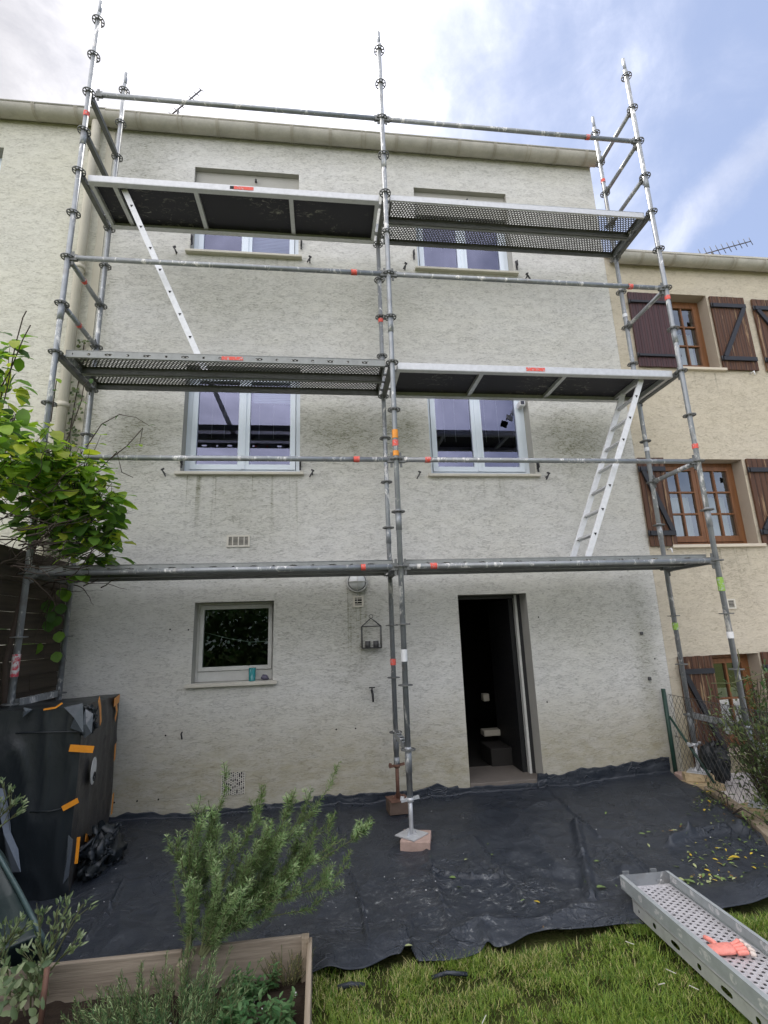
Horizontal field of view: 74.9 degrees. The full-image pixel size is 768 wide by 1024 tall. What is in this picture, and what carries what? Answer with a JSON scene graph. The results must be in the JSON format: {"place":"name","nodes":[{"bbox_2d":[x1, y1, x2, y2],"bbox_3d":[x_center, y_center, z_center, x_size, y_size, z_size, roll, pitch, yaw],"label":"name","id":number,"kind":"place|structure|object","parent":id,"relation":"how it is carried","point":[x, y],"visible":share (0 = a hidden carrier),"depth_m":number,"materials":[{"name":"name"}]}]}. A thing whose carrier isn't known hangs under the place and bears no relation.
{"place":"outdoors","nodes":[
{"label":"outdoors","id":0,"kind":"place"},
{"bbox_2d":[0,98,115,660],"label":"terraced house","id":1,"kind":"structure","parent":0,"point":[39,146],"depth_m":5.89,"materials":[{"name":"beige paint"}]},
{"bbox_2d":[51,339,88,554],"bbox_3d":[-3.333,-0.704,5.330,0.191,2.557,0.089,0,-13,-7],"label":"ivy","id":2,"kind":"object","parent":1,"relation":"attached to","point":[74,390],"visible":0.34,"depth_m":5.43,"materials":[{"name":"green plant"}]},
{"bbox_2d":[0,0,767,256],"label":"sky","id":3,"kind":"structure","parent":0,"point":[699,68],"materials":[{"name":"white"}]},
{"bbox_2d":[481,740,512,766],"bbox_3d":[1.345,2.837,5.894,0.300,0.200,0.400,0,-13,-7],"label":"storage box","id":4,"kind":"object","parent":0,"point":[496,753],"visible":0.69,"depth_m":5.72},
{"bbox_2d":[311,897,767,1023],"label":"ground","id":5,"kind":"structure","parent":0,"point":[543,938],"depth_m":2.47,"materials":[{"name":"green plant"}]},
{"bbox_2d":[0,544,68,703],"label":"board fence","id":6,"kind":"object","parent":5,"relation":"on","point":[38,675],"visible":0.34,"depth_m":4.40,"materials":[{"name":"brown wood"}]},
{"bbox_2d":[0,311,148,703],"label":"climbing vine","id":7,"kind":"object","parent":5,"relation":"on","point":[40,476],"visible":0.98,"depth_m":3.99,"materials":[{"name":"green plant"}]},
{"bbox_2d":[0,933,311,1023],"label":"raised bed","id":8,"kind":"object","parent":5,"relation":"on","point":[68,980],"visible":0.62,"depth_m":2.36,"materials":[{"name":"brown wood"}]},
{"bbox_2d":[0,978,305,1023],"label":"soil","id":9,"kind":"structure","parent":8,"relation":"in","point":[54,1010],"depth_m":2.26,"materials":[{"name":"brown soil"}]},
{"bbox_2d":[38,966,49,1023],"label":"garden stake","id":10,"kind":"object","parent":9,"relation":"on","point":[44,990],"visible":1,"depth_m":2.10,"materials":[{"name":"wood"}]},
{"bbox_2d":[0,892,98,1023],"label":"sage shrub","id":11,"kind":"object","parent":9,"relation":"on","point":[26,988],"visible":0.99,"depth_m":2.19,"materials":[{"name":"green plant"}]},
{"bbox_2d":[60,985,165,1023],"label":"lavender","id":12,"kind":"object","parent":9,"relation":"on","point":[82,1016],"visible":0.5,"depth_m":2.15,"materials":[{"name":"green plant"}]},
{"bbox_2d":[67,945,263,1023],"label":"lavender","id":13,"kind":"object","parent":9,"relation":"on","point":[145,1017],"visible":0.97,"depth_m":2.11,"materials":[{"name":"green plant"}]},
{"bbox_2d":[224,961,281,1003],"bbox_3d":[-0.597,2.155,2.281,0.256,0.111,0.190,0,-13,-7],"label":"mint","id":14,"kind":"object","parent":9,"relation":"on","point":[254,989],"visible":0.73,"depth_m":2.30,"materials":[{"name":"green plant"}]},
{"bbox_2d":[212,986,296,1023],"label":"mint","id":15,"kind":"object","parent":9,"relation":"on","point":[240,1014],"visible":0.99,"depth_m":2.07,"materials":[{"name":"green plant"}]},
{"bbox_2d":[161,760,375,957],"bbox_3d":[-0.564,1.713,2.573,1.086,0.823,0.471,0,-13,-7],"label":"rosemary bush","id":16,"kind":"object","parent":9,"relation":"on","point":[240,903],"visible":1,"depth_m":2.51,"materials":[{"name":"green plant"}]},
{"bbox_2d":[260,945,315,986],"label":"dry grass","id":17,"kind":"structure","parent":9,"relation":"on","point":[290,978],"depth_m":2.38,"materials":[{"name":"plant"}]},
{"bbox_2d":[337,981,364,990],"bbox_3d":[-0.157,2.271,2.405,0.132,0.033,0.024,-1,-13,-5],"label":"plastic offcut","id":18,"kind":"object","parent":5,"relation":"on","point":[345,985],"visible":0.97,"depth_m":2.40,"materials":[{"name":"black plastic"}]},
{"bbox_2d":[56,108,683,815],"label":"terraced house","id":19,"kind":"structure","parent":5,"relation":"on","point":[566,670],"depth_m":5.69,"materials":[{"name":"beige paint"}]},
{"bbox_2d":[168,88,203,113],"bbox_3d":[-3.138,-5.889,7.855,0.517,1.965,0.032,0,-13,-7],"label":"roof aerial","id":20,"kind":"object","parent":19,"relation":"attached to","point":[181,106],"visible":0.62,"depth_m":7.98,"materials":[{"name":"grey metal"}]},
{"bbox_2d":[184,602,276,687],"bbox_3d":[-1.548,1.357,5.206,0.892,0.832,0.280,0,-13,-7],"label":"window","id":21,"kind":"structure","parent":19,"relation":"in","point":[233,638],"depth_m":5.28,"materials":[{"name":"white paint"}]},
{"bbox_2d":[174,379,303,475],"bbox_3d":[-1.617,-1.026,5.788,1.380,1.330,0.320,0,-13,-7],"label":"window","id":22,"kind":"structure","parent":19,"relation":"in","point":[242,468],"depth_m":5.78,"materials":[{"name":"white plastic"}]},
{"bbox_2d":[185,234,301,259],"bbox_3d":[-1.749,-3.750,6.424,1.395,1.300,0.320,0,-13,-7],"label":"window","id":23,"kind":"structure","parent":19,"relation":"in","point":[254,247],"depth_m":6.35,"materials":[{"name":"white plastic"}]},
{"bbox_2d":[249,667,255,680],"bbox_3d":[-1.343,1.653,5.108,0.071,0.130,0.071,0,-13,-7],"label":"drinking glass","id":24,"kind":"object","parent":19,"relation":"on","point":[252,673],"visible":1,"depth_m":5.08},
{"bbox_2d":[261,674,268,679],"bbox_3d":[-1.215,1.686,5.116,0.067,0.057,0.067,-12,-17,37],"label":"pebble","id":25,"kind":"object","parent":19,"relation":"on","point":[264,677],"visible":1,"depth_m":5.10,"materials":[{"name":"grey stone"}]},
{"bbox_2d":[347,576,366,602],"bbox_3d":[-0.286,0.796,5.350,0.226,0.333,0.115,0,-13,-7],"label":"bulkhead lamp","id":26,"kind":"object","parent":19,"relation":"attached to","point":[356,583],"visible":0.74,"depth_m":5.34,"materials":[{"name":"grey metal"}]},
{"bbox_2d":[361,614,381,648],"bbox_3d":[-0.133,1.248,5.252,0.208,0.347,0.098,0,-13,-7],"label":"wire lantern","id":27,"kind":"object","parent":19,"relation":"attached to","point":[368,645],"visible":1,"depth_m":5.21,"materials":[{"name":"black metal"}]},
{"bbox_2d":[415,218,518,275],"bbox_3d":[1.041,-3.700,6.742,1.370,1.300,0.312,0,-13,-7],"label":"window","id":28,"kind":"structure","parent":19,"relation":"in","point":[461,255],"depth_m":6.64,"materials":[{"name":"white plastic"}]},
{"bbox_2d":[427,399,541,477],"bbox_3d":[1.143,-1.037,6.118,1.350,1.345,0.312,0,-13,-7],"label":"window","id":29,"kind":"structure","parent":19,"relation":"in","point":[478,469],"depth_m":6.10,"materials":[{"name":"white plastic"}]},
{"bbox_2d":[481,693,488,700],"bbox_3d":[1.285,2.349,6.365,0.080,0.090,0.100,0,-13,-7],"label":"storage box","id":30,"kind":"object","parent":19,"relation":"in","point":[484,696],"visible":1,"depth_m":6.32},
{"bbox_2d":[480,727,499,736],"bbox_3d":[1.312,2.700,6.155,0.220,0.070,0.150,0,-13,-7],"label":"storage box","id":31,"kind":"object","parent":19,"relation":"in","point":[485,732],"visible":1,"depth_m":6.09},
{"bbox_2d":[487,599,526,771],"bbox_3d":[1.447,1.998,5.977,0.047,1.844,0.750,0,-13,-7],"label":"door","id":32,"kind":"structure","parent":19,"relation":"in","point":[500,613],"depth_m":5.86,"materials":[{"name":"black wood"}]},
{"bbox_2d":[506,401,524,421],"bbox_3d":[1.611,-1.233,6.185,0.248,0.261,0.129,0,-13,-7],"label":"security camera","id":33,"kind":"object","parent":19,"relation":"attached to","point":[520,404],"visible":0.87,"depth_m":6.16,"materials":[{"name":"white plastic"}]},
{"bbox_2d":[28,757,767,971],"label":"ground sheet","id":34,"kind":"object","parent":5,"relation":"on","point":[547,845],"visible":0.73,"depth_m":3.51,"materials":[{"name":"black fabric"}]},
{"bbox_2d":[0,777,28,827],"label":"sage shrub","id":35,"kind":"object","parent":34,"relation":"on","point":[13,803],"visible":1,"depth_m":2.67,"materials":[{"name":"green plant"}]},
{"bbox_2d":[0,853,64,967],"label":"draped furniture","id":36,"kind":"object","parent":34,"relation":"on","point":[13,902],"visible":0.69,"depth_m":2.62,"materials":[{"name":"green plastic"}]},
{"bbox_2d":[0,694,129,901],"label":"wrapped cabinet","id":37,"kind":"object","parent":34,"relation":"on","point":[57,762],"visible":0.92,"depth_m":3.50,"materials":[{"name":"black plastic"}]},
{"bbox_2d":[0,788,20,871],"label":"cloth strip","id":38,"kind":"object","parent":37,"relation":"hanging from","point":[11,851],"visible":0.89,"depth_m":3.29,"materials":[{"name":"grey fabric"}]},
{"bbox_2d":[0,0,765,841],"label":"scaffold","id":39,"kind":"object","parent":34,"relation":"on","point":[396,460],"visible":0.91,"depth_m":5.01,"materials":[{"name":"metal"}]},
{"bbox_2d":[39,560,392,578],"bbox_3d":[-1.402,0.510,4.469,3.060,0.075,0.320,0,-13,-7],"label":"steel plank","id":40,"kind":"object","parent":39,"relation":"on","point":[237,564],"visible":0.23,"depth_m":4.42,"materials":[{"name":"grey metal"}]},
{"bbox_2d":[64,350,387,381],"bbox_3d":[-1.469,-1.426,4.923,3.060,0.075,0.321,0,-13,-7],"label":"steel plank","id":41,"kind":"object","parent":39,"relation":"on","point":[74,357],"visible":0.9,"depth_m":4.92,"materials":[{"name":"grey metal"}]},
{"bbox_2d":[77,572,387,581],"bbox_3d":[-1.440,0.586,4.787,3.060,0.075,0.320,0,-13,-7],"label":"steel plank","id":42,"kind":"object","parent":39,"relation":"on","point":[242,576],"visible":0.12,"depth_m":4.90,"materials":[{"name":"grey metal"}]},
{"bbox_2d":[82,374,384,395],"bbox_3d":[-1.508,-1.350,5.242,3.060,0.075,0.320,0,-13,-7],"label":"steel plank","id":43,"kind":"object","parent":39,"relation":"on","point":[132,385],"visible":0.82,"depth_m":5.32,"materials":[{"name":"grey metal"}]},
{"bbox_2d":[88,175,380,369],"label":"access deck","id":44,"kind":"structure","parent":39,"relation":"on","point":[142,206],"depth_m":5.49,"materials":[{"name":"metal"}]},
{"bbox_2d":[379,223,629,257],"bbox_3d":[1.473,-3.295,6.065,3.060,0.075,0.320,0,-13,-7],"label":"steel plank","id":45,"kind":"object","parent":39,"relation":"on","point":[512,248],"visible":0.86,"depth_m":6.12,"materials":[{"name":"grey metal"}]},
{"bbox_2d":[382,195,645,238],"bbox_3d":[1.512,-3.371,5.746,3.060,0.075,0.320,0,-13,-7],"label":"steel plank","id":46,"kind":"object","parent":39,"relation":"on","point":[637,218],"visible":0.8,"depth_m":5.75,"materials":[{"name":"metal"}]},
{"bbox_2d":[388,362,672,560],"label":"access deck","id":47,"kind":"structure","parent":39,"relation":"on","point":[620,387],"depth_m":5.38,"materials":[{"name":"metal"}]},
{"bbox_2d":[397,566,679,574],"bbox_3d":[1.607,0.568,5.158,3.060,0.075,0.320,0,-13,-7],"label":"steel plank","id":48,"kind":"object","parent":39,"relation":"on","point":[533,570],"visible":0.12,"depth_m":5.27,"materials":[{"name":"grey metal"}]},
{"bbox_2d":[403,554,706,571],"bbox_3d":[1.645,0.491,4.839,3.060,0.075,0.320,0,-13,-7],"label":"steel plank","id":49,"kind":"object","parent":39,"relation":"on","point":[470,560],"visible":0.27,"depth_m":4.79,"materials":[{"name":"grey metal"}]},
{"bbox_2d":[386,798,408,815],"bbox_3d":[0.134,2.733,4.671,0.206,0.109,0.172,1,-14,-12],"label":"wood block","id":50,"kind":"object","parent":34,"relation":"on","point":[398,808],"depth_m":4.59,"materials":[{"name":"brown wood"}]},
{"bbox_2d":[400,830,431,851],"bbox_3d":[0.254,2.587,3.950,0.233,0.074,0.252,-4,-13,7],"label":"wood block","id":51,"kind":"object","parent":34,"relation":"on","point":[422,843],"depth_m":3.84,"materials":[{"name":"beige wood"}]},
{"bbox_2d":[429,783,766,927],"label":"leaf litter","id":52,"kind":"object","parent":34,"relation":"on","point":[716,876],"visible":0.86,"depth_m":3.54,"materials":[{"name":"yellow plant"}]},
{"bbox_2d":[696,778,767,838],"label":"ground ivy","id":53,"kind":"object","parent":34,"relation":"on","point":[742,813],"visible":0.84,"depth_m":4.21,"materials":[{"name":"green plant"}]},
{"bbox_2d":[431,970,467,979],"bbox_3d":[0.319,2.259,2.447,0.178,0.039,0.021,-2,-13,0],"label":"plastic offcut","id":54,"kind":"object","parent":5,"relation":"on","point":[449,973],"visible":1,"depth_m":2.44,"materials":[{"name":"black plastic"}]},
{"bbox_2d":[482,941,698,1023],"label":"wood splinters","id":55,"kind":"object","parent":5,"relation":"on","point":[658,984],"visible":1,"depth_m":2.30,"materials":[{"name":"wood"}]},
{"bbox_2d":[604,249,767,772],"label":"terraced house","id":56,"kind":"structure","parent":5,"relation":"on","point":[719,303],"depth_m":6.38,"materials":[{"name":"beige paint"}]},
{"bbox_2d":[671,302,727,371],"bbox_3d":[4.126,-2.377,6.825,0.690,1.145,0.337,0,-13,-7],"label":"window","id":57,"kind":"structure","parent":56,"relation":"in","point":[688,361],"depth_m":6.91,"materials":[{"name":"brown wood"}]},
{"bbox_2d":[664,464,766,547],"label":"window","id":58,"kind":"structure","parent":56,"relation":"in","point":[686,538],"depth_m":6.33,"materials":[{"name":"brown wood"}]},
{"bbox_2d":[698,238,752,254],"bbox_3d":[6.776,-4.576,9.767,1.258,1.895,0.032,0,-13,-7],"label":"roof aerial","id":59,"kind":"object","parent":56,"relation":"attached to","point":[711,252],"visible":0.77,"depth_m":9.92,"materials":[{"name":"grey metal"}]},
{"bbox_2d":[711,654,755,755],"bbox_3d":[3.996,2.159,5.726,0.730,1.045,0.337,0,-13,-7],"label":"window","id":60,"kind":"structure","parent":56,"relation":"in","point":[726,693],"depth_m":5.84,"materials":[{"name":"brown wood"}]},
{"bbox_2d":[632,895,767,1023],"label":"steel plank","id":61,"kind":"object","parent":5,"relation":"on","point":[749,1011],"visible":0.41,"depth_m":2.36,"materials":[{"name":"grey metal"}]},
{"bbox_2d":[619,868,767,1017],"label":"steel plank","id":62,"kind":"object","parent":61,"relation":"on","point":[642,890],"visible":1,"depth_m":2.57,"materials":[{"name":"grey metal"}]},
{"bbox_2d":[703,935,756,956],"bbox_3d":[1.655,2.080,2.397,0.204,0.043,0.120,-6,-14,17],"label":"work glove","id":63,"kind":"object","parent":62,"relation":"on","point":[740,947],"visible":0.94,"depth_m":2.38,"materials":[{"name":"pink fabric"}]},
{"bbox_2d":[674,771,767,843],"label":"timber edging","id":64,"kind":"object","parent":5,"relation":"on","point":[762,830],"visible":0.46,"depth_m":4.28,"materials":[{"name":"brown wood"}]},
{"bbox_2d":[722,772,767,824],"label":"gravel","id":65,"kind":"structure","parent":0,"point":[738,790],"depth_m":4.87,"materials":[{"name":"white gravel"}]},
{"bbox_2d":[681,780,725,790],"bbox_3d":[3.150,2.712,4.958,0.342,0.077,0.205,-2,-13,0],"label":"wood block","id":66,"kind":"object","parent":65,"relation":"on","point":[700,785],"depth_m":4.88,"materials":[{"name":"beige wood"}]},
{"bbox_2d":[682,771,714,782],"bbox_3d":[3.143,2.650,5.015,0.265,0.072,0.113,-5,-14,14],"label":"wood block","id":67,"kind":"object","parent":66,"relation":"on","point":[690,777],"depth_m":4.98,"materials":[{"name":"beige wood"}]},
{"bbox_2d":[661,689,767,803],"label":"chain link fence","id":68,"kind":"object","parent":65,"relation":"on","point":[668,718],"visible":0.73,"depth_m":5.03,"materials":[{"name":"metal"}]},
{"bbox_2d":[698,734,732,786],"bbox_3d":[3.376,2.531,5.128,0.202,0.466,0.406,0,-13,-7],"label":"rubbish bag","id":69,"kind":"object","parent":65,"relation":"on","point":[714,761],"visible":0.6,"depth_m":5.05,"materials":[{"name":"black plastic"}]},
{"bbox_2d":[698,658,767,754],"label":"privet shrub","id":70,"kind":"object","parent":65,"relation":"on","point":[753,693],"visible":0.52,"depth_m":4.86,"materials":[{"name":"green plant"}]},
{"bbox_2d":[701,687,767,817],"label":"privet shrub","id":71,"kind":"object","parent":65,"relation":"on","point":[759,764],"visible":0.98,"depth_m":4.26,"materials":[{"name":"green plant"}]},
{"bbox_2d":[706,649,767,710],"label":"bramble cane","id":72,"kind":"object","parent":71,"relation":"attached to","point":[738,680],"visible":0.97,"depth_m":4.47,"materials":[{"name":"brown plant"}]},
{"bbox_2d":[740,802,767,819],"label":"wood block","id":73,"kind":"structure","parent":65,"relation":"on","point":[758,810],"depth_m":4.25,"materials":[{"name":"beige wood"}]}
]}

